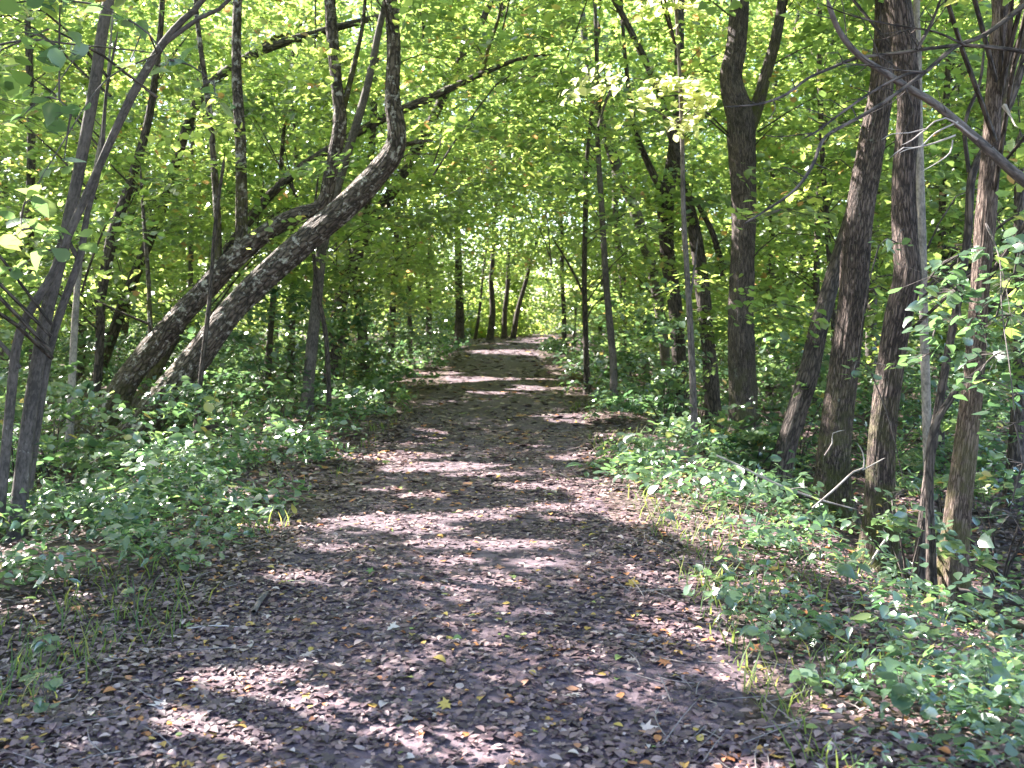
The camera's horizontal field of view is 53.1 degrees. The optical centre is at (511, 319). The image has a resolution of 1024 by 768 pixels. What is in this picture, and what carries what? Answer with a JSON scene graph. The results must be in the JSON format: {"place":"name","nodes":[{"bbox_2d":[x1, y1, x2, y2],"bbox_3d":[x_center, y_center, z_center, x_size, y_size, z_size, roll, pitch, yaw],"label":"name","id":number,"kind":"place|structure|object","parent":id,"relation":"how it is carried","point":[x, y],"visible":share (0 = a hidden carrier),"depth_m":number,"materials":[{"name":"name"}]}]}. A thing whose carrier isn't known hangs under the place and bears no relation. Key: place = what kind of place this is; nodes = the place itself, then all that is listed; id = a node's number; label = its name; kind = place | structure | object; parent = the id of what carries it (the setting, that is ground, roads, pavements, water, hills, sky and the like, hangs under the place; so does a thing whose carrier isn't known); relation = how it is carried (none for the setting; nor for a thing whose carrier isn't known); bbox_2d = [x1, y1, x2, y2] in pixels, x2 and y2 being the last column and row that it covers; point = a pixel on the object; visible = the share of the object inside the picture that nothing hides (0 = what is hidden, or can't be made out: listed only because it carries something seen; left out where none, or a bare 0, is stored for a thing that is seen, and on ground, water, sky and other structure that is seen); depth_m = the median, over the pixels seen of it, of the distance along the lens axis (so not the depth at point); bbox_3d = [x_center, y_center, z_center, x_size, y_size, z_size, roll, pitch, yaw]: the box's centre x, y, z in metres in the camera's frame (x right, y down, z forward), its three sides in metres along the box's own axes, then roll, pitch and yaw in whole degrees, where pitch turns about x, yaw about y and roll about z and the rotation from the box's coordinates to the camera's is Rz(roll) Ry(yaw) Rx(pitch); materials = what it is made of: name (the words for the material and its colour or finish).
{"place":"outdoors","nodes":[
{"label":"outdoors","id":0,"kind":"place"},
{"bbox_2d":[24,332,746,767],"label":"path","id":1,"kind":"structure","parent":0,"point":[478,382],"depth_m":5.50,"materials":[{"name":"brown soil"}]},
{"bbox_2d":[7,0,1004,324],"label":"sky","id":2,"kind":"structure","parent":0,"point":[727,0],"materials":[{"name":"white"}]},
{"bbox_2d":[0,325,1023,767],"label":"ground","id":3,"kind":"structure","parent":0,"point":[614,511],"depth_m":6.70,"materials":[{"name":"brown plant"}]},
{"bbox_2d":[19,668,62,714],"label":"seedling","id":4,"kind":"object","parent":3,"relation":"on","point":[40,706],"visible":0.98,"depth_m":4.07,"materials":[{"name":"green plant"}]},
{"bbox_2d":[30,623,62,666],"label":"seedling","id":5,"kind":"object","parent":3,"relation":"on","point":[37,647],"visible":0.94,"depth_m":4.73,"materials":[{"name":"green plant"}]},
{"bbox_2d":[0,0,101,391],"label":"woodland tree","id":6,"kind":"object","parent":3,"relation":"on","point":[23,161],"visible":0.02,"depth_m":27.82,"materials":[{"name":"green plant"}]},
{"bbox_2d":[0,319,114,483],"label":"shrub","id":7,"kind":"object","parent":3,"relation":"on","point":[5,334],"visible":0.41,"depth_m":12.01,"materials":[{"name":"green plant"}]},
{"bbox_2d":[0,359,143,494],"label":"shrub","id":8,"kind":"object","parent":3,"relation":"on","point":[62,389],"visible":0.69,"depth_m":10.28,"materials":[{"name":"green plant"}]},
{"bbox_2d":[0,0,149,372],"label":"slender tree","id":9,"kind":"object","parent":3,"relation":"on","point":[29,170],"visible":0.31,"depth_m":19.75,"materials":[{"name":"green plant"}]},
{"bbox_2d":[0,0,202,408],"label":"slender tree","id":10,"kind":"object","parent":3,"relation":"on","point":[127,79],"visible":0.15,"depth_m":23.34,"materials":[{"name":"green plant"}]},
{"bbox_2d":[0,303,202,400],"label":"shrub","id":11,"kind":"object","parent":3,"relation":"on","point":[64,372],"visible":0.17,"depth_m":20.59,"materials":[{"name":"green plant"}]},
{"bbox_2d":[0,0,247,470],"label":"slender tree","id":12,"kind":"object","parent":3,"relation":"on","point":[28,127],"visible":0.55,"depth_m":13.16,"materials":[{"name":"green plant"}]},
{"bbox_2d":[0,0,292,396],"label":"slender tree","id":13,"kind":"object","parent":3,"relation":"on","point":[146,119],"visible":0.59,"depth_m":17.51,"materials":[{"name":"green plant"}]},
{"bbox_2d":[2,0,306,360],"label":"slender tree","id":14,"kind":"object","parent":3,"relation":"on","point":[151,146],"visible":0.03,"depth_m":39.07,"materials":[{"name":"green plant"}]},
{"bbox_2d":[35,0,274,374],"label":"slender tree","id":15,"kind":"object","parent":3,"relation":"on","point":[178,276],"visible":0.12,"depth_m":29.97,"materials":[{"name":"green plant"}]},
{"bbox_2d":[44,394,278,468],"bbox_3d":[-4.332,1.410,12.500,3.180,1.018,1.707,0,0,16],"label":"shrub","id":16,"kind":"object","parent":3,"relation":"on","point":[136,437],"visible":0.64,"depth_m":12.22,"materials":[{"name":"green plant"}]},
{"bbox_2d":[101,299,242,416],"bbox_3d":[-6.585,0.756,19.832,2.662,2.451,3.592,0,0,-25],"label":"shrub","id":17,"kind":"object","parent":3,"relation":"on","point":[113,369],"visible":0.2,"depth_m":19.82,"materials":[{"name":"green plant"}]},
{"bbox_2d":[137,129,226,440],"bbox_3d":[-4.779,-0.364,14.700,1.342,4.636,1.079,0,0,42],"label":"slender tree","id":18,"kind":"object","parent":3,"relation":"on","point":[186,153],"visible":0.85,"depth_m":14.58,"materials":[{"name":"green plant"}]},
{"bbox_2d":[82,0,283,346],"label":"slender tree","id":19,"kind":"object","parent":3,"relation":"on","point":[201,259],"visible":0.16,"depth_m":26.00,"materials":[{"name":"green plant"}]},
{"bbox_2d":[0,0,443,441],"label":"leaning tree","id":20,"kind":"object","parent":3,"relation":"on","point":[146,356],"visible":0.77,"depth_m":15.91,"materials":[{"name":"green plant"}]},
{"bbox_2d":[141,366,303,444],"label":"shrub","id":21,"kind":"object","parent":3,"relation":"on","point":[187,386],"visible":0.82,"depth_m":14.25,"materials":[{"name":"green plant"}]},
{"bbox_2d":[15,1,455,349],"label":"slender tree","id":22,"kind":"object","parent":3,"relation":"on","point":[450,289],"visible":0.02,"depth_m":48.29,"materials":[{"name":"green plant"}]},
{"bbox_2d":[135,3,339,374],"bbox_3d":[-8.139,-6.552,33.844,7.921,17.106,7.421,0,0,-39],"label":"slender tree","id":23,"kind":"object","parent":3,"relation":"on","point":[212,30],"visible":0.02,"depth_m":33.60,"materials":[{"name":"green plant"}]},
{"bbox_2d":[0,0,500,545],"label":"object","id":24,"kind":"object","parent":3,"relation":"on","point":[12,86],"visible":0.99,"depth_m":7.69,"materials":[{"name":"grey plant"}]},
{"bbox_2d":[158,0,376,394],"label":"slender tree","id":25,"kind":"object","parent":3,"relation":"on","point":[343,6],"visible":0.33,"depth_m":23.70,"materials":[{"name":"green plant"}]},
{"bbox_2d":[18,1,523,339],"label":"slender tree","id":26,"kind":"object","parent":3,"relation":"on","point":[479,310],"visible":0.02,"depth_m":58.30,"materials":[{"name":"green plant"}]},
{"bbox_2d":[177,278,367,414],"bbox_3d":[-4.247,0.481,17.600,3.451,2.544,3.677,0,0,0],"label":"shrub","id":27,"kind":"object","parent":3,"relation":"on","point":[236,336],"visible":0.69,"depth_m":17.48,"materials":[{"name":"green plant"}]},
{"bbox_2d":[9,0,545,418],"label":"arching tree","id":28,"kind":"object","parent":3,"relation":"on","point":[221,74],"visible":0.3,"depth_m":20.43,"materials":[{"name":"green plant"}]},
{"bbox_2d":[201,170,380,415],"bbox_3d":[-3.635,-0.440,16.933,3.286,4.321,1.565,0,0,17],"label":"slender tree","id":29,"kind":"object","parent":3,"relation":"on","point":[303,268],"visible":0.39,"depth_m":16.87,"materials":[{"name":"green plant"}]},
{"bbox_2d":[204,0,390,388],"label":"slender tree","id":30,"kind":"object","parent":3,"relation":"on","point":[292,29],"visible":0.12,"depth_m":26.96,"materials":[{"name":"green plant"}]},
{"bbox_2d":[222,0,443,348],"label":"slender tree","id":31,"kind":"object","parent":3,"relation":"on","point":[344,344],"visible":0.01,"depth_m":41.58,"materials":[{"name":"green plant"}]},
{"bbox_2d":[60,0,610,456],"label":"leaning tree","id":32,"kind":"object","parent":3,"relation":"on","point":[296,250],"visible":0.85,"depth_m":14.96,"materials":[{"name":"brown plant"}]},
{"bbox_2d":[277,279,413,395],"bbox_3d":[-3.620,0.414,22.550,3.049,2.605,3.126,0,0,0],"label":"shrub","id":33,"kind":"object","parent":3,"relation":"on","point":[357,321],"visible":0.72,"depth_m":22.05,"materials":[{"name":"green plant"}]},
{"bbox_2d":[289,288,431,381],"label":"shrub","id":34,"kind":"object","parent":3,"relation":"on","point":[379,354],"visible":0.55,"depth_m":24.72,"materials":[{"name":"green plant"}]},
{"bbox_2d":[129,0,601,413],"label":"arching tree","id":35,"kind":"object","parent":3,"relation":"on","point":[270,194],"visible":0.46,"depth_m":18.65,"materials":[{"name":"green plant"}]},
{"bbox_2d":[247,0,516,417],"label":"slender tree","id":36,"kind":"object","parent":3,"relation":"on","point":[313,334],"visible":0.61,"depth_m":17.41,"materials":[{"name":"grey plant"}]},
{"bbox_2d":[280,0,515,386],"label":"slender tree","id":37,"kind":"object","parent":3,"relation":"on","point":[439,225],"visible":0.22,"depth_m":26.97,"materials":[{"name":"green plant"}]},
{"bbox_2d":[278,0,531,367],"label":"slender tree","id":38,"kind":"object","parent":3,"relation":"on","point":[391,309],"visible":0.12,"depth_m":32.22,"materials":[{"name":"green plant"}]},
{"bbox_2d":[369,306,447,367],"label":"shrub","id":39,"kind":"object","parent":3,"relation":"on","point":[400,330],"visible":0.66,"depth_m":31.37,"materials":[{"name":"green plant"}]},
{"bbox_2d":[262,0,563,388],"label":"slanting tree","id":40,"kind":"object","parent":3,"relation":"on","point":[405,172],"visible":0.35,"depth_m":23.29,"materials":[{"name":"green plant"}]},
{"bbox_2d":[330,2,537,362],"bbox_3d":[-3.156,-6.657,36.365,8.745,16.686,5.171,0,0,0],"label":"slender tree","id":41,"kind":"object","parent":3,"relation":"on","point":[426,297],"visible":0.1,"depth_m":35.92,"materials":[{"name":"green plant"}]},
{"bbox_2d":[350,0,527,354],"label":"slender tree","id":42,"kind":"object","parent":3,"relation":"on","point":[428,328],"visible":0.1,"depth_m":39.38,"materials":[{"name":"green plant"}]},
{"bbox_2d":[359,1,597,340],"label":"woodland tree","id":43,"kind":"object","parent":3,"relation":"on","point":[491,325],"visible":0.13,"depth_m":51.71,"materials":[{"name":"green plant"}]},
{"bbox_2d":[402,3,556,344],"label":"woodland tree","id":44,"kind":"object","parent":3,"relation":"on","point":[458,264],"visible":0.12,"depth_m":46.77,"materials":[{"name":"green plant"}]},
{"bbox_2d":[7,54,998,340],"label":"distant woods","id":45,"kind":"object","parent":3,"relation":"on","point":[527,326],"visible":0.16,"depth_m":61.47,"materials":[{"name":"green plant"}]},
{"bbox_2d":[0,306,1010,424],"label":"undergrowth","id":46,"kind":"object","parent":3,"relation":"on","point":[65,341],"visible":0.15,"depth_m":26.23,"materials":[{"name":"green plant"}]},
{"bbox_2d":[0,391,1020,767],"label":"twig litter","id":47,"kind":"object","parent":3,"relation":"on","point":[662,589],"visible":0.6,"depth_m":5.42,"materials":[{"name":"brown plant"}]},
{"bbox_2d":[0,410,1023,767],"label":"ground cover","id":48,"kind":"object","parent":3,"relation":"on","point":[198,464],"visible":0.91,"depth_m":6.91,"materials":[{"name":"green plant"}]},
{"bbox_2d":[0,330,1023,516],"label":"ground cover","id":49,"kind":"object","parent":3,"relation":"on","point":[378,381],"visible":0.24,"depth_m":17.04,"materials":[{"name":"green plant"}]},
{"bbox_2d":[0,378,1023,767],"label":"grass","id":50,"kind":"structure","parent":3,"relation":"on","point":[734,644],"depth_m":5.46,"materials":[{"name":"green plant"}]},
{"bbox_2d":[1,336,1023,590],"bbox_3d":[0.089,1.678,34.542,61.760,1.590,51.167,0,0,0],"label":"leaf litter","id":51,"kind":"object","parent":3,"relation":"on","point":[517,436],"visible":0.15,"depth_m":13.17,"materials":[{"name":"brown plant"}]},
{"bbox_2d":[485,62,556,338],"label":"slender tree","id":52,"kind":"object","parent":3,"relation":"on","point":[504,318],"visible":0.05,"depth_m":54.90,"materials":[{"name":"brown plant"}]},
{"bbox_2d":[412,0,728,393],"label":"slender tree","id":53,"kind":"object","parent":3,"relation":"on","point":[512,194],"visible":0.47,"depth_m":21.96,"materials":[{"name":"green plant"}]},
{"bbox_2d":[540,315,618,361],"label":"shrub","id":54,"kind":"object","parent":3,"relation":"on","point":[554,342],"visible":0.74,"depth_m":36.67,"materials":[{"name":"green plant"}]},
{"bbox_2d":[461,0,724,404],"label":"slanting tree","id":55,"kind":"object","parent":3,"relation":"on","point":[615,168],"visible":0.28,"depth_m":26.89,"materials":[{"name":"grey plant"}]},
{"bbox_2d":[512,0,683,406],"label":"slender tree","id":56,"kind":"object","parent":3,"relation":"on","point":[583,191],"visible":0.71,"depth_m":18.93,"materials":[{"name":"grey plant"}]},
{"bbox_2d":[486,0,727,381],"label":"slender tree","id":57,"kind":"object","parent":3,"relation":"on","point":[622,277],"visible":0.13,"depth_m":32.20,"materials":[{"name":"green plant"}]},
{"bbox_2d":[558,289,658,385],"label":"shrub","id":58,"kind":"object","parent":3,"relation":"on","point":[605,345],"visible":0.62,"depth_m":24.95,"materials":[{"name":"green plant"}]},
{"bbox_2d":[584,308,698,414],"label":"shrub","id":59,"kind":"object","parent":3,"relation":"on","point":[624,360],"visible":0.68,"depth_m":19.63,"materials":[{"name":"green plant"}]},
{"bbox_2d":[472,0,818,450],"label":"slender tree","id":60,"kind":"object","parent":3,"relation":"on","point":[686,124],"visible":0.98,"depth_m":12.89,"materials":[{"name":"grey plant"}]},
{"bbox_2d":[604,336,715,422],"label":"shrub","id":61,"kind":"object","parent":3,"relation":"on","point":[664,374],"visible":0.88,"depth_m":16.28,"materials":[{"name":"green plant"}]},
{"bbox_2d":[491,0,843,360],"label":"slender tree","id":62,"kind":"object","parent":3,"relation":"on","point":[531,246],"visible":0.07,"depth_m":40.37,"materials":[{"name":"green plant"}]},
{"bbox_2d":[517,0,818,437],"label":"dark tree","id":63,"kind":"object","parent":3,"relation":"on","point":[674,302],"visible":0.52,"depth_m":20.00,"materials":[{"name":"green plant"}]},
{"bbox_2d":[613,306,728,418],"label":"shrub","id":64,"kind":"object","parent":3,"relation":"on","point":[721,381],"visible":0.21,"depth_m":22.67,"materials":[{"name":"green plant"}]},
{"bbox_2d":[469,3,932,346],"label":"slender tree","id":65,"kind":"object","parent":3,"relation":"on","point":[554,253],"visible":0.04,"depth_m":43.97,"materials":[{"name":"green plant"}]},
{"bbox_2d":[586,0,819,446],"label":"dark tree","id":66,"kind":"object","parent":3,"relation":"on","point":[707,313],"visible":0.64,"depth_m":18.88,"materials":[{"name":"green plant"}]},
{"bbox_2d":[634,277,776,455],"bbox_3d":[2.573,0.707,14.382,2.404,2.679,1.563,0,0,40],"label":"shrub","id":67,"kind":"object","parent":3,"relation":"on","point":[731,441],"visible":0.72,"depth_m":14.16,"materials":[{"name":"green plant"}]},
{"bbox_2d":[505,0,963,338],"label":"slender tree","id":68,"kind":"object","parent":3,"relation":"on","point":[513,334],"visible":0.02,"depth_m":53.78,"materials":[{"name":"green plant"}]},
{"bbox_2d":[559,0,930,471],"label":"forked tree","id":69,"kind":"object","parent":3,"relation":"on","point":[742,124],"visible":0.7,"depth_m":16.24,"materials":[{"name":"green plant"}]},
{"bbox_2d":[483,3,1019,336],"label":"slender tree","id":70,"kind":"object","parent":3,"relation":"on","point":[555,287],"visible":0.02,"depth_m":60.60,"materials":[{"name":"green plant"}]},
{"bbox_2d":[701,425,803,479],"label":"shrub","id":71,"kind":"object","parent":3,"relation":"on","point":[763,432],"visible":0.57,"depth_m":13.94,"materials":[{"name":"green plant"}]},
{"bbox_2d":[522,0,997,374],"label":"slender tree","id":72,"kind":"object","parent":3,"relation":"on","point":[716,213],"visible":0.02,"depth_m":37.87,"materials":[{"name":"green plant"}]},
{"bbox_2d":[700,333,830,425],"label":"shrub","id":73,"kind":"object","parent":3,"relation":"on","point":[789,354],"visible":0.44,"depth_m":22.02,"materials":[{"name":"green plant"}]},
{"bbox_2d":[747,614,786,660],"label":"seedling","id":74,"kind":"object","parent":3,"relation":"on","point":[752,630],"visible":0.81,"depth_m":4.84,"materials":[{"name":"green plant"}]},
{"bbox_2d":[654,0,890,410],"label":"slender tree","id":75,"kind":"object","parent":3,"relation":"on","point":[768,387],"visible":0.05,"depth_m":26.99,"materials":[{"name":"green plant"}]},
{"bbox_2d":[718,321,868,467],"bbox_3d":[4.404,1.182,16.348,2.552,2.461,3.517,0,0,0],"label":"shrub","id":76,"kind":"object","parent":3,"relation":"on","point":[786,381],"visible":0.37,"depth_m":16.23,"materials":[{"name":"green plant"}]},
{"bbox_2d":[789,668,834,706],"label":"seedling","id":77,"kind":"object","parent":3,"relation":"on","point":[814,682],"visible":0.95,"depth_m":4.21,"materials":[{"name":"green plant"}]},
{"bbox_2d":[683,0,960,416],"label":"slender tree","id":78,"kind":"object","parent":3,"relation":"on","point":[816,288],"visible":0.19,"depth_m":23.96,"materials":[{"name":"green plant"}]},
{"bbox_2d":[718,0,948,367],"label":"slender tree","id":79,"kind":"object","parent":3,"relation":"on","point":[773,151],"visible":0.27,"depth_m":18.69,"materials":[{"name":"green plant"}]},
{"bbox_2d":[671,0,1014,386],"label":"slender tree","id":80,"kind":"object","parent":3,"relation":"on","point":[722,191],"visible":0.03,"depth_m":31.81,"materials":[{"name":"green plant"}]},
{"bbox_2d":[823,542,872,594],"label":"seedling","id":81,"kind":"object","parent":3,"relation":"on","point":[846,570],"visible":0.91,"depth_m":6.11,"materials":[{"name":"green plant"}]},
{"bbox_2d":[697,0,1023,600],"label":"ridged tree","id":82,"kind":"object","parent":3,"relation":"on","point":[880,491],"visible":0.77,"depth_m":8.81,"materials":[{"name":"brown plant"}]},
{"bbox_2d":[729,0,991,504],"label":"leaning tree","id":83,"kind":"object","parent":3,"relation":"on","point":[798,406],"visible":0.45,"depth_m":13.56,"materials":[{"name":"green plant"}]},
{"bbox_2d":[725,0,1023,670],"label":"overhanging tree","id":84,"kind":"object","parent":3,"relation":"on","point":[1003,163],"visible":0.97,"depth_m":5.40,"materials":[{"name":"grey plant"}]},
{"bbox_2d":[725,0,1023,558],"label":"slender tree","id":85,"kind":"object","parent":3,"relation":"on","point":[925,361],"visible":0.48,"depth_m":10.18,"materials":[{"name":"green plant"}]},
{"bbox_2d":[744,0,1022,424],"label":"slender tree","id":86,"kind":"object","parent":3,"relation":"on","point":[810,250],"visible":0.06,"depth_m":21.34,"materials":[{"name":"green plant"}]},
{"bbox_2d":[768,0,1023,536],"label":"ridged tree","id":87,"kind":"object","parent":3,"relation":"on","point":[832,468],"visible":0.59,"depth_m":11.47,"materials":[{"name":"brown plant"}]},
{"bbox_2d":[780,0,1023,650],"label":"smooth tree","id":88,"kind":"object","parent":3,"relation":"on","point":[1001,68],"visible":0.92,"depth_m":7.65,"materials":[{"name":"brown plant"}]},
{"bbox_2d":[873,658,936,724],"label":"seedling","id":89,"kind":"object","parent":3,"relation":"on","point":[899,691],"visible":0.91,"depth_m":3.91,"materials":[{"name":"green plant"}]},
{"bbox_2d":[793,315,1020,473],"bbox_3d":[5.227,1.157,13.417,2.501,2.512,2.490,0,0,-44],"label":"shrub","id":90,"kind":"object","parent":3,"relation":"on","point":[866,408],"visible":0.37,"depth_m":13.10,"materials":[{"name":"green plant"}]},
{"bbox_2d":[821,504,1002,599],"bbox_3d":[3.466,1.222,7.536,2.319,1.821,0.975,0,0,0],"label":"shrub","id":91,"kind":"object","parent":3,"relation":"on","point":[953,545],"visible":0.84,"depth_m":7.37,"materials":[{"name":"green plant"}]},
{"bbox_2d":[838,0,1017,404],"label":"slender tree","id":92,"kind":"object","parent":3,"relation":"on","point":[925,106],"visible":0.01,"depth_m":25.92,"materials":[{"name":"green plant"}]},
{"bbox_2d":[862,325,1023,534],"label":"shrub","id":93,"kind":"object","parent":3,"relation":"on","point":[986,462],"visible":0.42,"depth_m":10.80,"materials":[{"name":"green plant"}]},
{"bbox_2d":[865,0,1023,463],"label":"slender tree","id":94,"kind":"object","parent":3,"relation":"on","point":[944,252],"visible":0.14,"depth_m":16.56,"materials":[{"name":"green plant"}]},
{"bbox_2d":[925,374,989,612],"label":"twisted stem","id":95,"kind":"object","parent":3,"relation":"on","point":[931,571],"visible":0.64,"depth_m":7.68,"materials":[{"name":"brown plant"}]},
{"bbox_2d":[898,468,1023,586],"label":"shrub","id":96,"kind":"object","parent":3,"relation":"on","point":[982,477],"visible":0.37,"depth_m":9.20,"materials":[{"name":"green plant"}]},
{"bbox_2d":[909,48,1023,589],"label":"slender tree","id":97,"kind":"object","parent":3,"relation":"on","point":[972,169],"visible":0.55,"depth_m":8.57,"materials":[{"name":"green plant"}]},
{"bbox_2d":[911,0,1023,507],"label":"slender tree","id":98,"kind":"object","parent":3,"relation":"on","point":[1013,451],"visible":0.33,"depth_m":13.61,"materials":[{"name":"green plant"}]},
{"bbox_2d":[957,595,998,643],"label":"seedling","id":99,"kind":"object","parent":3,"relation":"on","point":[987,602],"visible":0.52,"depth_m":6.13,"materials":[{"name":"green plant"}]},
{"bbox_2d":[965,663,1011,707],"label":"seedling","id":100,"kind":"object","parent":3,"relation":"on","point":[1000,671],"visible":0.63,"depth_m":3.99,"materials":[{"name":"green plant"}]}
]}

